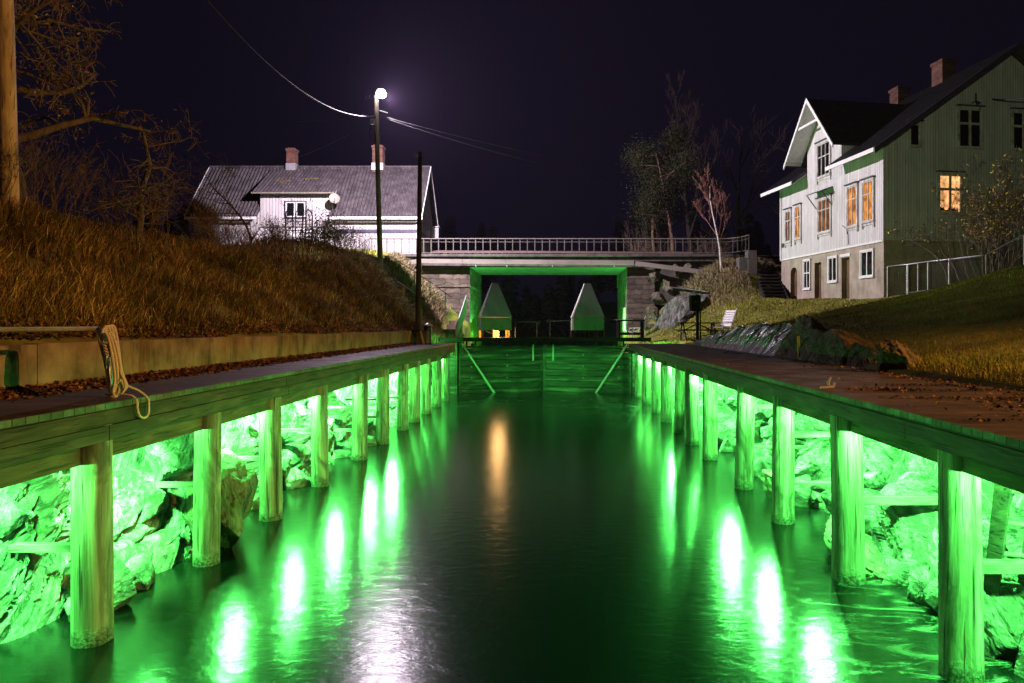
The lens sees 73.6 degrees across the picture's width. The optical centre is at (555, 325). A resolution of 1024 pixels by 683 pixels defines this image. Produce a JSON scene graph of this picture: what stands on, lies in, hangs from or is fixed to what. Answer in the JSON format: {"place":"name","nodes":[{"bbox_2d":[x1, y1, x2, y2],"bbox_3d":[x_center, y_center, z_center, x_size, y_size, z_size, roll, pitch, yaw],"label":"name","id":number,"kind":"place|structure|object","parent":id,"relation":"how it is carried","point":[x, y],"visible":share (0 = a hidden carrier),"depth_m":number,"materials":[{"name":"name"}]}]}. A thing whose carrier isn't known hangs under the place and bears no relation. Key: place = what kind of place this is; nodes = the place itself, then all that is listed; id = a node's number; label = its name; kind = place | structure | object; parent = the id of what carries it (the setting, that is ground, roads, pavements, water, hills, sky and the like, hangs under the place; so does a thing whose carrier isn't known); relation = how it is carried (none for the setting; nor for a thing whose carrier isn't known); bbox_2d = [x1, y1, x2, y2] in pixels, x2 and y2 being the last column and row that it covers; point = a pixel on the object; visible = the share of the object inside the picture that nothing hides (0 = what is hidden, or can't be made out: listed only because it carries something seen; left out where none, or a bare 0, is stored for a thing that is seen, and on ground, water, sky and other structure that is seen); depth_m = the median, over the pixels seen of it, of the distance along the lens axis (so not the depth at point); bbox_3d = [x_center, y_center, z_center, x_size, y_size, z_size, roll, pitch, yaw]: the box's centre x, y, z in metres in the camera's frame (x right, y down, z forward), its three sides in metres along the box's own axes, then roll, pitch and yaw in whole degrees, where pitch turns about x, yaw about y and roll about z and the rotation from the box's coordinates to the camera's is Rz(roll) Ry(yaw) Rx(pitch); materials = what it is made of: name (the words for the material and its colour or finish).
{"place":"outdoors","nodes":[
{"label":"outdoors","id":0,"kind":"place"},
{"bbox_2d":[0,362,441,643],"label":"rock face","id":1,"kind":"object","parent":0,"point":[32,597],"visible":0.21,"depth_m":8.77},
{"bbox_2d":[0,501,34,537],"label":"broken stone","id":2,"kind":"object","parent":1,"relation":"on","point":[14,515],"visible":1,"depth_m":6.92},
{"bbox_2d":[138,480,165,522],"bbox_3d":[-5.519,2.390,9.236,0.543,0.636,0.471,-14,-21,11],"label":"broken stone","id":3,"kind":"object","parent":1,"relation":"on","point":[154,494],"visible":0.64,"depth_m":9.05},
{"bbox_2d":[144,432,193,480],"bbox_3d":[-5.425,1.788,9.781,1.181,1.214,0.872,0,0,44],"label":"boulder","id":4,"kind":"object","parent":1,"relation":"on","point":[172,459],"visible":0.27,"depth_m":9.34,"materials":[{"name":"stone"}]},
{"bbox_2d":[166,477,190,513],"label":"broken stone","id":5,"kind":"object","parent":1,"relation":"on","point":[178,497],"visible":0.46,"depth_m":9.64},
{"bbox_2d":[282,467,310,489],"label":"broken stone","id":6,"kind":"object","parent":1,"relation":"on","point":[295,478],"visible":0.66,"depth_m":13.39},
{"bbox_2d":[286,427,310,443],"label":"broken stone","id":7,"kind":"object","parent":1,"relation":"on","point":[299,437],"visible":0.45,"depth_m":14.27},
{"bbox_2d":[444,295,466,337],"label":"house","id":8,"kind":"structure","parent":0,"point":[454,329],"depth_m":37.85,"materials":[{"name":"wood"}]},
{"bbox_2d":[478,283,511,336],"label":"gate house","id":9,"kind":"structure","parent":0,"point":[494,304],"depth_m":33.27,"materials":[{"name":"paint"}]},
{"bbox_2d":[0,391,1023,682],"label":"lock water","id":10,"kind":"structure","parent":0,"point":[544,537],"depth_m":8.45,"materials":[{"name":"liquid"}]},
{"bbox_2d":[60,558,136,610],"bbox_3d":[-5.248,3.028,7.821,0.900,0.621,0.652,19,26,-8],"label":"broken stone","id":11,"kind":"object","parent":10,"relation":"in","point":[125,591],"visible":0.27,"depth_m":7.71,"materials":[{"name":"stone"}]},
{"bbox_2d":[125,551,154,590],"bbox_3d":[-5.211,3.167,8.467,0.530,0.596,0.748,-31,1,-27],"label":"broken stone","id":12,"kind":"object","parent":10,"relation":"in","point":[139,565],"visible":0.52,"depth_m":8.29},
{"bbox_2d":[184,448,258,547],"bbox_3d":[-5.056,2.712,10.239,1.037,1.528,1.912,6,10,-17],"label":"boulder","id":13,"kind":"object","parent":10,"relation":"in","point":[239,481],"visible":0.51,"depth_m":9.78,"materials":[{"name":"stone"}]},
{"bbox_2d":[0,343,454,648],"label":"timber quay","id":14,"kind":"structure","parent":10,"relation":"in","point":[85,436],"depth_m":8.96,"materials":[{"name":"brown wood"}]},
{"bbox_2d":[0,326,112,396],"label":"mooring rail","id":15,"kind":"object","parent":14,"relation":"on","point":[109,375],"visible":0.83,"depth_m":6.99,"materials":[{"name":"paint"}]},
{"bbox_2d":[98,324,149,418],"bbox_3d":[-4.655,0.495,7.350,0.457,1.025,0.218,0,0,-7],"label":"mooring rope","id":16,"kind":"object","parent":15,"relation":"hanging from","point":[111,348],"visible":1,"depth_m":7.28,"materials":[{"name":"fabric"}]},
{"bbox_2d":[0,342,422,402],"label":"leaf litter","id":17,"kind":"object","parent":14,"relation":"on","point":[14,393],"visible":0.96,"depth_m":10.19,"materials":[{"name":"brown plant"}]},
{"bbox_2d":[402,323,428,343],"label":"concrete block","id":18,"kind":"structure","parent":14,"relation":"on","point":[416,338],"depth_m":28.25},
{"bbox_2d":[415,152,421,322],"bbox_3d":[-5.907,-3.486,29.282,0.307,7.977,0.415,0,0,0],"label":"utility pole","id":19,"kind":"object","parent":18,"relation":"on","point":[418,257],"visible":0.91,"depth_m":29.21,"materials":[{"name":"brown wood"}]},
{"bbox_2d":[334,442,351,457],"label":"broken stone","id":20,"kind":"object","parent":10,"relation":"in","point":[343,450],"visible":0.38,"depth_m":16.62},
{"bbox_2d":[449,343,458,393],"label":"gate pier","id":21,"kind":"structure","parent":10,"relation":"in","point":[453,374],"depth_m":32.05,"materials":[{"name":"wood"}]},
{"bbox_2d":[439,337,542,392],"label":"lock gate","id":22,"kind":"structure","parent":10,"relation":"in","point":[478,359],"depth_m":32.93,"materials":[{"name":"brown wood"}]},
{"bbox_2d":[632,351,634,393],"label":"gate pier","id":23,"kind":"structure","parent":10,"relation":"in","point":[633,373],"depth_m":32.25,"materials":[{"name":"wood"}]},
{"bbox_2d":[543,337,650,392],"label":"lock gate","id":24,"kind":"structure","parent":23,"relation":"attached to","point":[582,378],"depth_m":32.96,"materials":[{"name":"brown wood"}]},
{"bbox_2d":[760,469,771,498],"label":"boulder","id":25,"kind":"object","parent":10,"relation":"in","point":[766,477],"visible":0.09,"depth_m":12.82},
{"bbox_2d":[0,217,1023,390],"bbox_3d":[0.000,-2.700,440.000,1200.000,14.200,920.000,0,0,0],"label":"ground","id":26,"kind":"structure","parent":0,"point":[608,309],"depth_m":15.37,"materials":[{"name":"plant"}]},
{"bbox_2d":[0,0,19,213],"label":"utility pole","id":27,"kind":"object","parent":26,"relation":"on","point":[8,102],"visible":0.75,"depth_m":12.33,"materials":[{"name":"brown wood"}]},
{"bbox_2d":[0,121,47,204],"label":"bare shrub","id":28,"kind":"object","parent":26,"relation":"on","point":[20,164],"visible":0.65,"depth_m":12.42,"materials":[{"name":"brown plant"}]},
{"bbox_2d":[18,121,112,218],"bbox_3d":[-11.472,-3.436,15.346,2.548,2.586,3.433,0,0,-33],"label":"bare shrub","id":29,"kind":"object","parent":26,"relation":"on","point":[38,181],"visible":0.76,"depth_m":15.50,"materials":[{"name":"brown plant"}]},
{"bbox_2d":[14,0,161,207],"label":"bare tree","id":30,"kind":"object","parent":26,"relation":"on","point":[38,21],"visible":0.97,"depth_m":16.10,"materials":[{"name":"brown plant"}]},
{"bbox_2d":[58,145,185,233],"bbox_3d":[-11.614,-3.487,19.052,3.136,2.527,3.325,0,0,0],"label":"bare shrub","id":31,"kind":"object","parent":26,"relation":"on","point":[112,192],"visible":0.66,"depth_m":18.54,"materials":[{"name":"brown plant"}]},
{"bbox_2d":[70,105,225,253],"bbox_3d":[-10.360,-3.667,16.857,4.955,3.932,3.397,0,0,33],"label":"bare tree","id":32,"kind":"object","parent":26,"relation":"on","point":[139,203],"visible":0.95,"depth_m":16.32,"materials":[{"name":"brown plant"}]},
{"bbox_2d":[8,193,346,269],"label":"bank top grass","id":33,"kind":"structure","parent":26,"relation":"on","point":[281,257],"depth_m":24.55,"materials":[{"name":"plant"}]},
{"bbox_2d":[0,300,401,339],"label":"leaf litter","id":34,"kind":"object","parent":26,"relation":"on","point":[83,334],"visible":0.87,"depth_m":11.73,"materials":[{"name":"brown plant"}]},
{"bbox_2d":[0,331,410,391],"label":"retaining wall","id":35,"kind":"structure","parent":26,"relation":"on","point":[34,364],"depth_m":10.28,"materials":[{"name":"concrete"}]},
{"bbox_2d":[0,190,414,339],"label":"tall grass","id":36,"kind":"structure","parent":26,"relation":"on","point":[71,231],"depth_m":12.88,"materials":[{"name":"plant"}]},
{"bbox_2d":[171,149,251,240],"bbox_3d":[-16.688,-6.132,32.555,4.112,4.996,2.404,0,0,14],"label":"bare tree","id":37,"kind":"object","parent":26,"relation":"on","point":[228,203],"visible":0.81,"depth_m":32.70,"materials":[{"name":"brown plant"}]},
{"bbox_2d":[183,193,262,250],"bbox_3d":[-11.285,-3.290,22.216,2.818,2.428,2.738,0,0,30],"label":"bare shrub","id":38,"kind":"object","parent":26,"relation":"on","point":[216,222],"visible":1,"depth_m":22.44,"materials":[{"name":"brown plant"}]},
{"bbox_2d":[211,209,293,256],"bbox_3d":[-11.554,-3.447,26.056,2.880,2.058,2.545,0,0,44],"label":"bare shrub","id":39,"kind":"object","parent":26,"relation":"on","point":[254,238],"visible":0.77,"depth_m":25.96,"materials":[{"name":"brown plant"}]},
{"bbox_2d":[258,214,291,236],"bbox_3d":[-13.438,-4.649,32.599,1.547,1.716,2.204,0,0,-21],"label":"bare shrub","id":40,"kind":"object","parent":26,"relation":"on","point":[272,223],"visible":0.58,"depth_m":32.49,"materials":[{"name":"brown plant"}]},
{"bbox_2d":[259,220,298,245],"bbox_3d":[-12.583,-4.138,30.959,2.259,1.448,2.011,0,0,26],"label":"bare shrub","id":41,"kind":"object","parent":26,"relation":"on","point":[282,234],"visible":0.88,"depth_m":30.89,"materials":[{"name":"brown plant"}]},
{"bbox_2d":[275,193,333,239],"bbox_3d":[-12.501,-5.286,34.202,2.912,3.072,2.313,0,0,-24],"label":"house porch","id":42,"kind":"object","parent":26,"relation":"on","point":[292,221],"visible":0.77,"depth_m":34.17,"materials":[{"name":"wood"}]},
{"bbox_2d":[184,145,440,253],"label":"white house","id":43,"kind":"structure","parent":26,"relation":"on","point":[349,191],"depth_m":46.45,"materials":[{"name":"beige"}]},
{"bbox_2d":[284,201,306,218],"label":"window","id":44,"kind":"structure","parent":43,"relation":"in","point":[289,205],"depth_m":45.97,"materials":[{"name":"white glass"}]},
{"bbox_2d":[281,207,362,246],"bbox_3d":[-11.105,-4.605,32.754,3.846,2.308,2.917,0,0,0],"label":"bare shrub","id":45,"kind":"object","parent":26,"relation":"on","point":[316,229],"visible":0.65,"depth_m":32.34,"materials":[{"name":"brown plant"}]},
{"bbox_2d":[292,220,365,251],"bbox_3d":[-10.340,-4.146,31.541,3.148,1.905,3.041,0,0,0],"label":"bare shrub","id":46,"kind":"object","parent":26,"relation":"on","point":[338,239],"visible":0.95,"depth_m":31.38,"materials":[{"name":"brown plant"}]},
{"bbox_2d":[365,88,387,264],"bbox_3d":[-9.182,-7.246,35.458,1.140,10.048,0.995,0,0,44],"label":"lamp pole","id":47,"kind":"object","parent":26,"relation":"on","point":[380,93],"visible":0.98,"depth_m":35.65,"materials":[{"name":"brown wood"}]},
{"bbox_2d":[206,0,374,116],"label":"overhead cable","id":48,"kind":"object","parent":47,"relation":"attached to","point":[274,69],"visible":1,"depth_m":24.82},
{"bbox_2d":[327,247,451,342],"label":"dry grass","id":49,"kind":"structure","parent":26,"relation":"on","point":[434,302],"depth_m":33.29,"materials":[{"name":"plant"}]},
{"bbox_2d":[130,198,779,335],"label":"wood","id":50,"kind":"object","parent":26,"relation":"on","point":[549,306],"visible":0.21,"depth_m":106.41,"materials":[{"name":"plant"}]},
{"bbox_2d":[370,234,756,345],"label":"road bridge","id":51,"kind":"structure","parent":26,"relation":"on","point":[457,277],"depth_m":42.15,"materials":[{"name":"concrete"}]},
{"bbox_2d":[616,320,644,337],"bbox_3d":[3.930,0.235,36.000,1.440,1.130,0.800,0,0,0],"label":"timber bench","id":52,"kind":"object","parent":26,"relation":"on","point":[640,333],"visible":0.79,"depth_m":35.63,"materials":[{"name":"brown wood"}]},
{"bbox_2d":[621,221,674,251],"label":"bare shrub","id":53,"kind":"object","parent":26,"relation":"on","point":[634,244],"visible":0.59,"depth_m":49.98,"materials":[{"name":"brown plant"}]},
{"bbox_2d":[615,131,715,251],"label":"pine tree","id":54,"kind":"object","parent":26,"relation":"on","point":[676,169],"visible":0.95,"depth_m":51.01,"materials":[{"name":"green plant"}]},
{"bbox_2d":[634,119,707,251],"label":"pine tree","id":55,"kind":"object","parent":26,"relation":"on","point":[671,142],"visible":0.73,"depth_m":52.51,"materials":[{"name":"green plant"}]},
{"bbox_2d":[653,289,709,330],"bbox_3d":[7.187,-0.612,39.633,5.367,1.930,4.057,-42,7,-7],"label":"rock slab","id":56,"kind":"object","parent":26,"relation":"on","point":[675,309],"visible":0.41,"depth_m":38.65,"materials":[{"name":"stone"}]},
{"bbox_2d":[669,287,709,339],"bbox_3d":[6.045,-0.507,31.000,1.653,2.614,1.005,0,0,0],"label":"information board","id":57,"kind":"object","parent":26,"relation":"on","point":[694,302],"visible":0.86,"depth_m":30.89,"materials":[{"name":"brown wood"}]},
{"bbox_2d":[659,70,727,251],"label":"bare tree","id":58,"kind":"object","parent":26,"relation":"on","point":[694,118],"visible":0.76,"depth_m":64.07,"materials":[{"name":"brown plant"}]},
{"bbox_2d":[672,322,723,340],"bbox_3d":[6.764,0.283,32.600,2.100,0.896,1.780,0,0,0],"label":"picnic table","id":59,"kind":"object","parent":26,"relation":"on","point":[684,330],"visible":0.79,"depth_m":32.28,"materials":[{"name":"brown wood"}]},
{"bbox_2d":[693,162,731,269],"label":"birch tree","id":60,"kind":"object","parent":26,"relation":"on","point":[706,191],"visible":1,"depth_m":40.60,"materials":[{"name":"brown plant"}]},
{"bbox_2d":[678,256,796,321],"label":"dry grass","id":61,"kind":"structure","parent":26,"relation":"on","point":[728,264],"depth_m":39.77,"materials":[{"name":"plant"}]},
{"bbox_2d":[695,322,790,355],"bbox_3d":[6.518,0.418,24.937,0.912,1.079,11.334,0,0,0],"label":"rock bank","id":62,"kind":"object","parent":26,"relation":"on","point":[763,338],"visible":0.86,"depth_m":22.34,"materials":[{"name":"stone"}]},
{"bbox_2d":[718,103,795,255],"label":"bare tree","id":63,"kind":"object","parent":26,"relation":"on","point":[737,231],"visible":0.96,"depth_m":60.73,"materials":[{"name":"brown plant"}]},
{"bbox_2d":[757,271,788,298],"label":"garden steps","id":64,"kind":"structure","parent":26,"relation":"on","point":[779,281],"depth_m":38.70,"materials":[{"name":"grey wood"}]},
{"bbox_2d":[790,314,824,337],"bbox_3d":[7.021,0.262,18.390,1.137,1.152,1.028,0,0,1],"label":"rock slab","id":65,"kind":"object","parent":26,"relation":"on","point":[801,324],"visible":0.33,"depth_m":18.32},
{"bbox_2d":[774,329,876,368],"bbox_3d":[6.506,0.475,16.594,0.856,0.944,6.287,0,0,0],"label":"rock bank","id":66,"kind":"object","parent":26,"relation":"on","point":[811,349],"visible":0.69,"depth_m":16.75,"materials":[{"name":"stone"}]},
{"bbox_2d":[628,344,1023,682],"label":"timber quay","id":67,"kind":"structure","parent":26,"relation":"on","point":[967,455],"depth_m":8.45,"materials":[{"name":"brown wood"}]},
{"bbox_2d":[697,352,1023,421],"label":"leaf litter","id":68,"kind":"object","parent":67,"relation":"on","point":[1016,397],"visible":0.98,"depth_m":8.81,"materials":[{"name":"brown plant"}]},
{"bbox_2d":[983,483,1023,599],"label":"ladder","id":69,"kind":"object","parent":67,"relation":"attached to","point":[1000,522],"visible":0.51,"depth_m":6.38,"materials":[{"name":"brown wood"}]},
{"bbox_2d":[635,264,1023,383],"bbox_3d":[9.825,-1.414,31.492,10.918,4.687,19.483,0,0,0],"label":"lawn grass","id":70,"kind":"structure","parent":26,"relation":"on","point":[822,311],"depth_m":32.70,"materials":[{"name":"plant"}]},
{"bbox_2d":[711,308,736,334],"bbox_3d":[7.996,-0.214,32.361,1.150,1.280,0.644,0,0,-38],"label":"garden chair","id":71,"kind":"object","parent":70,"relation":"on","point":[730,316],"visible":0.84,"depth_m":32.45,"materials":[{"name":"white paint"}]},
{"bbox_2d":[817,329,875,358],"bbox_3d":[6.576,0.490,15.149,0.888,0.978,1.869,-38,14,-8],"label":"rock slab","id":72,"kind":"object","parent":26,"relation":"on","point":[835,343],"visible":0.46,"depth_m":15.06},
{"bbox_2d":[761,42,1023,298],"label":"white house","id":73,"kind":"structure","parent":26,"relation":"on","point":[853,186],"depth_m":30.97,"materials":[{"name":"wood"}]},
{"bbox_2d":[783,207,791,247],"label":"window","id":74,"kind":"structure","parent":73,"relation":"in","point":[787,211],"depth_m":38.23,"materials":[{"name":"paint"}]},
{"bbox_2d":[792,203,801,244],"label":"window","id":75,"kind":"structure","parent":73,"relation":"in","point":[797,207],"depth_m":37.16,"materials":[{"name":"paint"}]},
{"bbox_2d":[802,258,810,289],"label":"window","id":76,"kind":"structure","parent":73,"relation":"in","point":[806,262],"depth_m":36.32,"materials":[{"name":"white paint"}]},
{"bbox_2d":[814,138,830,184],"bbox_3d":[13.544,-8.373,34.643,0.158,2.137,1.380,0,0,-9],"label":"window","id":77,"kind":"structure","parent":73,"relation":"in","point":[823,147],"depth_m":34.70,"materials":[{"name":"paint"}]},
{"bbox_2d":[815,193,831,239],"bbox_3d":[13.562,-5.523,34.605,0.158,2.137,1.380,0,0,-9],"label":"window","id":78,"kind":"structure","parent":73,"relation":"in","point":[824,208],"depth_m":34.63,"materials":[{"name":"paint"}]},
{"bbox_2d":[827,255,837,282],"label":"window","id":79,"kind":"structure","parent":73,"relation":"in","point":[832,261],"depth_m":33.91,"materials":[{"name":"white paint"}]},
{"bbox_2d":[844,181,858,233],"bbox_3d":[13.951,-5.574,32.237,0.158,2.337,1.000,0,0,-9],"label":"window","id":80,"kind":"structure","parent":73,"relation":"in","point":[851,188],"depth_m":32.22,"materials":[{"name":"paint"}]},
{"bbox_2d":[859,175,874,228],"bbox_3d":[14.149,-5.598,31.033,0.158,2.287,1.000,0,0,-9],"label":"window","id":81,"kind":"structure","parent":73,"relation":"in","point":[867,183],"depth_m":31.02,"materials":[{"name":"paint"}]},
{"bbox_2d":[859,248,874,278],"bbox_3d":[14.195,-2.839,31.182,0.098,1.308,1.040,0,0,-9],"label":"window","id":82,"kind":"structure","parent":73,"relation":"in","point":[867,255],"depth_m":31.16,"materials":[{"name":"white paint"}]},
{"bbox_2d":[907,119,923,147],"bbox_3d":[15.893,-8.488,30.163,0.740,1.207,0.158,0,0,-9],"label":"window","id":83,"kind":"structure","parent":73,"relation":"in","point":[914,132],"depth_m":30.22,"materials":[{"name":"paint"}]},
{"bbox_2d":[936,170,965,214],"bbox_3d":[17.618,-5.933,30.459,1.360,1.937,0.185,0,0,-9],"label":"window","id":84,"kind":"structure","parent":73,"relation":"in","point":[949,178],"depth_m":30.48,"materials":[{"name":"glass"}]},
{"bbox_2d":[956,104,985,149],"bbox_3d":[18.607,-8.913,30.607,1.380,1.957,0.158,0,0,-9],"label":"window","id":85,"kind":"structure","parent":73,"relation":"in","point":[969,117],"depth_m":30.65,"materials":[{"name":"paint"}]},
{"bbox_2d":[1010,107,1023,151],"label":"window","id":86,"kind":"structure","parent":73,"relation":"in","point":[1017,113],"depth_m":31.05,"materials":[{"name":"paint"}]},
{"bbox_2d":[876,340,917,371],"bbox_3d":[6.311,0.699,12.437,0.664,1.155,0.921,-40,27,-16],"label":"rock slab","id":87,"kind":"object","parent":26,"relation":"on","point":[893,354],"visible":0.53,"depth_m":12.20,"materials":[{"name":"stone"}]},
{"bbox_2d":[771,323,1023,383],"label":"overhanging grass","id":88,"kind":"structure","parent":26,"relation":"on","point":[960,363],"depth_m":10.95,"materials":[{"name":"plant"}]},
{"bbox_2d":[885,145,1023,283],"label":"leafy bush","id":89,"kind":"object","parent":26,"relation":"on","point":[995,223],"visible":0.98,"depth_m":26.34,"materials":[{"name":"green plant"}]},
{"bbox_2d":[887,234,1023,297],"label":"steel fence","id":90,"kind":"object","parent":26,"relation":"on","point":[932,261],"visible":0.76,"depth_m":27.88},
{"bbox_2d":[15,0,1023,301],"label":"sky","id":91,"kind":"structure","parent":0,"point":[570,80],"materials":[{"name":"black"}]},
{"bbox_2d":[481,334,628,353],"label":"canal water","id":92,"kind":"structure","parent":0,"point":[564,343],"depth_m":61.52,"materials":[{"name":"liquid"}]},
{"bbox_2d":[571,283,604,336],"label":"gate house","id":93,"kind":"structure","parent":0,"point":[587,314],"depth_m":33.32,"materials":[{"name":"paint"}]},
{"bbox_2d":[739,256,779,258],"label":"road","id":94,"kind":"structure","parent":0,"point":[771,257],"depth_m":43.69,"materials":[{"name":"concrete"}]},
{"bbox_2d":[430,250,692,253],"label":"crash barrier","id":95,"kind":"object","parent":94,"relation":"on","point":[563,251],"visible":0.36,"depth_m":47.34,"materials":[{"name":"metal"}]},
{"bbox_2d":[651,347,1023,571],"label":"rock face","id":96,"kind":"object","parent":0,"point":[898,532],"visible":0.18,"depth_m":10.09},
{"bbox_2d":[718,423,735,444],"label":"broken stone","id":97,"kind":"object","parent":96,"relation":"on","point":[724,431],"visible":0.44,"depth_m":18.31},
{"bbox_2d":[794,475,812,507],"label":"broken stone","id":98,"kind":"object","parent":96,"relation":"on","point":[803,497],"visible":0.32,"depth_m":12.08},
{"bbox_2d":[795,461,820,477],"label":"broken stone","id":99,"kind":"object","parent":96,"relation":"on","point":[811,469],"visible":0.56,"depth_m":12.46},
{"bbox_2d":[824,515,888,579],"bbox_3d":[4.269,3.049,9.543,1.007,0.312,1.946,15,10,17],"label":"boulder","id":100,"kind":"object","parent":96,"relation":"on","point":[875,566],"visible":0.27,"depth_m":8.95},
{"bbox_2d":[863,471,888,488],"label":"broken stone","id":101,"kind":"object","parent":96,"relation":"on","point":[876,480],"visible":0.62,"depth_m":10.22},
{"bbox_2d":[882,558,918,585],"bbox_3d":[4.342,3.158,8.525,0.418,0.566,0.308,36,12,1],"label":"broken stone","id":102,"kind":"object","parent":96,"relation":"on","point":[897,574],"visible":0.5,"depth_m":8.46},
{"bbox_2d":[897,471,937,493],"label":"broken stone","id":103,"kind":"object","parent":96,"relation":"on","point":[921,480],"visible":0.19,"depth_m":8.99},
{"bbox_2d":[907,566,931,606],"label":"broken stone","id":104,"kind":"object","parent":96,"relation":"on","point":[919,580],"visible":0.27,"depth_m":7.90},
{"bbox_2d":[921,578,937,612],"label":"broken stone","id":105,"kind":"object","parent":96,"relation":"on","point":[929,595],"visible":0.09,"depth_m":7.57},
{"bbox_2d":[925,514,1016,579],"bbox_3d":[4.596,2.529,7.490,0.741,1.011,1.076,0,0,-41],"label":"boulder","id":106,"kind":"object","parent":96,"relation":"on","point":[931,559],"visible":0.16,"depth_m":7.75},
{"bbox_2d":[983,574,1023,658],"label":"boulder","id":107,"kind":"object","parent":96,"relation":"on","point":[1003,619],"visible":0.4,"depth_m":6.52,"materials":[{"name":"stone"}]},
{"bbox_2d":[1013,628,1023,677],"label":"broken stone","id":108,"kind":"object","parent":96,"relation":"on","point":[1019,666],"visible":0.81,"depth_m":6.23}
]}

